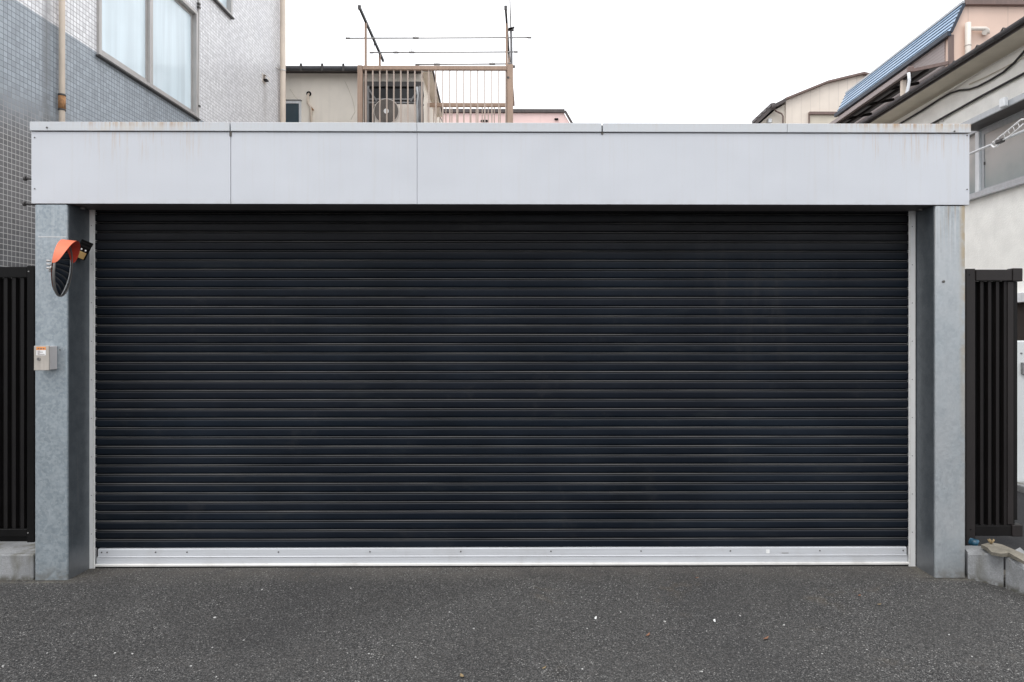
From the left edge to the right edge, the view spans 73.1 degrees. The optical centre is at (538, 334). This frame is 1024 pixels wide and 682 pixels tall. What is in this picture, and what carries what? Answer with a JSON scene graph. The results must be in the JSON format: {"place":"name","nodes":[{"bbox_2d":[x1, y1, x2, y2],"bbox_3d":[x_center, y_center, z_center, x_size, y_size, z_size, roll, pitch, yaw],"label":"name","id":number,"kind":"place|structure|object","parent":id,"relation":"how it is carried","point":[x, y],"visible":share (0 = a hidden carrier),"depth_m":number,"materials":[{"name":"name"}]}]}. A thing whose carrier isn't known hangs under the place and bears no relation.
{"place":"outdoors","nodes":[
{"label":"outdoors","id":0,"kind":"place"},
{"bbox_2d":[0,0,285,266],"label":"apartment building","id":1,"kind":"structure","parent":0,"point":[142,60],"depth_m":7.59,"materials":[{"name":"tile"}]},
{"bbox_2d":[96,0,200,120],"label":"window","id":2,"kind":"structure","parent":1,"relation":"in","point":[154,43],"depth_m":8.29,"materials":[{"name":"white glass"}]},
{"bbox_2d":[213,0,234,19],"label":"window","id":3,"kind":"structure","parent":1,"relation":"in","point":[226,5],"depth_m":10.16,"materials":[{"name":"grey metal"}]},
{"bbox_2d":[22,122,970,579],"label":"garage","id":4,"kind":"structure","parent":0,"point":[326,344],"depth_m":4.43,"materials":[{"name":"metal"}]},
{"bbox_2d":[34,346,56,369],"bbox_3d":[-2.958,0.142,4.135,0.089,0.146,0.083,0,0,0],"label":"control box","id":5,"kind":"object","parent":4,"relation":"attached to","point":[45,357],"visible":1,"depth_m":4.10,"materials":[{"name":"silver metal"}]},
{"bbox_2d":[34,346,49,369],"bbox_3d":[-2.958,0.142,4.106,0.089,0.146,0.009,0,0,0],"label":"door","id":6,"kind":"structure","parent":5,"relation":"in","point":[44,362],"depth_m":4.10,"materials":[{"name":"beige metal"}]},
{"bbox_2d":[46,239,79,296],"bbox_3d":[-2.776,-0.382,4.034,0.158,0.334,0.425,0,0,-34],"label":"convex mirror","id":7,"kind":"object","parent":4,"relation":"attached to","point":[65,256],"visible":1,"depth_m":3.94,"materials":[{"name":"metal"}]},
{"bbox_2d":[78,239,92,259],"bbox_3d":[-2.809,-0.519,4.246,0.130,0.131,0.087,0,0,21],"label":"security lamp","id":8,"kind":"object","parent":4,"relation":"attached to","point":[85,247],"visible":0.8,"depth_m":4.22,"materials":[{"name":"black paint"}]},
{"bbox_2d":[441,109,572,122],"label":"pink house","id":9,"kind":"structure","parent":0,"point":[539,116],"depth_m":20.19,"materials":[{"name":"paint"}]},
{"bbox_2d":[0,553,1023,681],"bbox_3d":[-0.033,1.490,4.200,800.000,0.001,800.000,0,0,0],"label":"ground","id":10,"kind":"structure","parent":0,"point":[328,624],"depth_m":3.53,"materials":[{"name":"grey asphalt"}]},
{"bbox_2d":[0,541,34,579],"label":"concrete kerb","id":11,"kind":"structure","parent":10,"relation":"on","point":[17,560],"depth_m":4.18,"materials":[{"name":"grey concrete"}]},
{"bbox_2d":[0,266,34,541],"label":"fence panel","id":12,"kind":"object","parent":11,"relation":"on","point":[17,409],"visible":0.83,"depth_m":4.44,"materials":[{"name":"black paint"}]},
{"bbox_2d":[286,63,441,122],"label":"cream house","id":13,"kind":"structure","parent":10,"relation":"on","point":[321,93],"depth_m":13.17,"materials":[{"name":"paint"}]},
{"bbox_2d":[286,99,301,121],"bbox_3d":[-4.766,-3.878,13.135,0.494,1.168,0.054,0,0,0],"label":"window","id":14,"kind":"structure","parent":13,"relation":"in","point":[293,106],"depth_m":13.14,"materials":[{"name":"grey glass"}]},
{"bbox_2d":[369,87,416,121],"bbox_3d":[-2.759,-3.811,13.163,1.081,1.900,0.028,0,0,0],"label":"balcony window","id":15,"kind":"structure","parent":13,"relation":"in","point":[376,89],"depth_m":13.15,"materials":[{"name":"black glass"}]},
{"bbox_2d":[367,81,420,86],"bbox_3d":[-2.758,-3.829,13.118,1.121,1.935,0.059,0,0,0],"label":"balcony window frame","id":16,"kind":"structure","parent":13,"relation":"in","point":[369,83],"depth_m":13.09,"materials":[{"name":"grey metal"}]},
{"bbox_2d":[357,64,514,122],"bbox_3d":[-1.849,-3.108,13.011,2.792,3.195,2.110,0,0,0],"label":"balcony railing","id":17,"kind":"object","parent":13,"relation":"attached to","point":[508,68],"visible":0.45,"depth_m":12.01,"materials":[{"name":"brown metal"}]},
{"bbox_2d":[358,5,383,121],"bbox_3d":[-3.029,-3.629,12.548,0.050,3.838,1.862,0,0,0],"label":"drying stand","id":18,"kind":"object","parent":17,"relation":"on","point":[366,26],"visible":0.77,"depth_m":12.05,"materials":[{"name":"brown paint"}]},
{"bbox_2d":[367,86,423,121],"bbox_3d":[-2.613,-3.099,12.600,0.985,2.777,0.340,0,0,0],"label":"steel rack","id":19,"kind":"object","parent":17,"relation":"on","point":[397,100],"visible":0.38,"depth_m":12.45,"materials":[{"name":"grey metal"}]},
{"bbox_2d":[374,99,416,122],"bbox_3d":[-2.563,-3.886,12.569,0.818,0.718,0.322,0,0,0],"label":"air conditioner","id":20,"kind":"object","parent":19,"relation":"on","point":[397,112],"visible":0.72,"depth_m":12.42,"materials":[{"name":"beige metal"}]},
{"bbox_2d":[416,86,423,122],"bbox_3d":[-2.131,-4.032,12.389,0.148,0.829,0.063,0,0,0],"label":"pipe bundle","id":21,"kind":"object","parent":20,"relation":"attached to","point":[418,102],"visible":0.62,"depth_m":12.36,"materials":[{"name":"grey metal"}]},
{"bbox_2d":[415,60,509,65],"bbox_3d":[-1.349,-4.836,12.290,1.694,0.103,0.042,0,0,0],"label":"laundry pole","id":22,"kind":"object","parent":17,"relation":"on","point":[436,64],"visible":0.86,"depth_m":12.28,"materials":[{"name":"silver metal"}]},
{"bbox_2d":[504,5,509,122],"bbox_3d":[-0.563,-3.629,12.567,0.050,3.838,1.862,0,0,0],"label":"drying stand","id":23,"kind":"object","parent":17,"relation":"on","point":[507,44],"visible":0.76,"depth_m":12.07,"materials":[{"name":"brown paint"}]},
{"bbox_2d":[345,34,531,38],"bbox_3d":[-1.801,-5.362,12.436,3.349,0.098,0.042,0,0,0],"label":"laundry pole","id":24,"kind":"object","parent":23,"relation":"on","point":[528,37],"visible":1,"depth_m":12.43,"materials":[{"name":"silver metal"}]},
{"bbox_2d":[369,49,517,53],"bbox_3d":[-1.782,-5.320,12.966,2.784,0.095,0.042,0,0,0],"label":"laundry pole","id":25,"kind":"object","parent":23,"relation":"on","point":[398,52],"visible":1,"depth_m":12.96,"materials":[{"name":"silver metal"}]},
{"bbox_2d":[508,0,514,67],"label":"antenna mast","id":26,"kind":"object","parent":17,"relation":"attached to","point":[510,28],"visible":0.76,"depth_m":12.18,"materials":[{"name":"grey metal"}]},
{"bbox_2d":[965,545,1003,586],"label":"concrete kerb","id":27,"kind":"structure","parent":10,"relation":"on","point":[983,565],"depth_m":4.14,"materials":[{"name":"grey concrete"}]},
{"bbox_2d":[968,538,978,545],"bbox_3d":[2.728,1.308,4.322,0.060,0.058,0.052,0,0,39],"label":"plastic cup","id":28,"kind":"object","parent":27,"relation":"on","point":[973,542],"visible":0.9,"depth_m":4.31,"materials":[{"name":"blue plastic"}]},
{"bbox_2d":[1006,548,1023,595],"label":"concrete kerb","id":29,"kind":"structure","parent":10,"relation":"on","point":[1014,575],"depth_m":3.99,"materials":[{"name":"grey concrete"}]},
{"bbox_2d":[981,543,1023,563],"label":"broken slab","id":30,"kind":"structure","parent":29,"relation":"on","point":[997,549],"depth_m":4.05,"materials":[{"name":"concrete"}]},
{"bbox_2d":[1017,482,1023,492],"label":"concrete step","id":31,"kind":"object","parent":10,"relation":"on","point":[1020,486],"visible":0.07,"depth_m":6.04,"materials":[{"name":"grey concrete"}]},
{"bbox_2d":[286,0,963,124],"label":"sky","id":32,"kind":"structure","parent":0,"point":[597,61],"materials":[{"name":"white"}]},
{"bbox_2d":[752,72,868,123],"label":"ivory house","id":33,"kind":"structure","parent":0,"point":[820,103],"depth_m":19.26,"materials":[{"name":"paint"}]},
{"bbox_2d":[810,115,837,123],"bbox_3d":[8.080,-5.200,19.244,1.052,1.824,0.039,0,0,0],"label":"window","id":34,"kind":"structure","parent":33,"relation":"in","point":[814,119],"depth_m":19.22,"materials":[{"name":"beige glass"}]},
{"bbox_2d":[829,0,1023,123],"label":"blue roof house","id":35,"kind":"structure","parent":0,"point":[959,30],"depth_m":12.44,"materials":[{"name":"pink"}]},
{"bbox_2d":[858,16,1023,340],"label":"white house","id":36,"kind":"structure","parent":0,"point":[979,88],"depth_m":9.01,"materials":[{"name":"paint"}]},
{"bbox_2d":[969,130,1023,154],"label":"laundry pole","id":37,"kind":"object","parent":36,"relation":"hanging from","point":[989,145],"visible":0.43,"depth_m":8.37,"materials":[{"name":"white metal"}]},
{"bbox_2d":[991,118,1023,147],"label":"clothes hanger","id":38,"kind":"object","parent":37,"relation":"hanging from","point":[997,141],"visible":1,"depth_m":8.06,"materials":[{"name":"white plastic"}]},
{"bbox_2d":[969,110,1023,200],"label":"window","id":39,"kind":"structure","parent":36,"relation":"in","point":[992,170],"depth_m":8.93,"materials":[{"name":"grey glass"}]},
{"bbox_2d":[1017,303,1023,340],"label":"window","id":40,"kind":"structure","parent":36,"relation":"in","point":[1020,306],"depth_m":8.45,"materials":[{"name":"brown glass"}]},
{"bbox_2d":[975,491,1023,569],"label":"path","id":41,"kind":"structure","parent":0,"point":[1014,543],"depth_m":4.66,"materials":[{"name":"concrete"}]},
{"bbox_2d":[965,268,1022,545],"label":"fence panel","id":42,"kind":"object","parent":41,"relation":"on","point":[990,402],"visible":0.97,"depth_m":4.50,"materials":[{"name":"brown metal"}]},
{"bbox_2d":[1017,341,1023,481],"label":"storage cabinet","id":43,"kind":"object","parent":41,"relation":"on","point":[1020,411],"visible":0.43,"depth_m":6.23,"materials":[{"name":"grey metal"}]}
]}

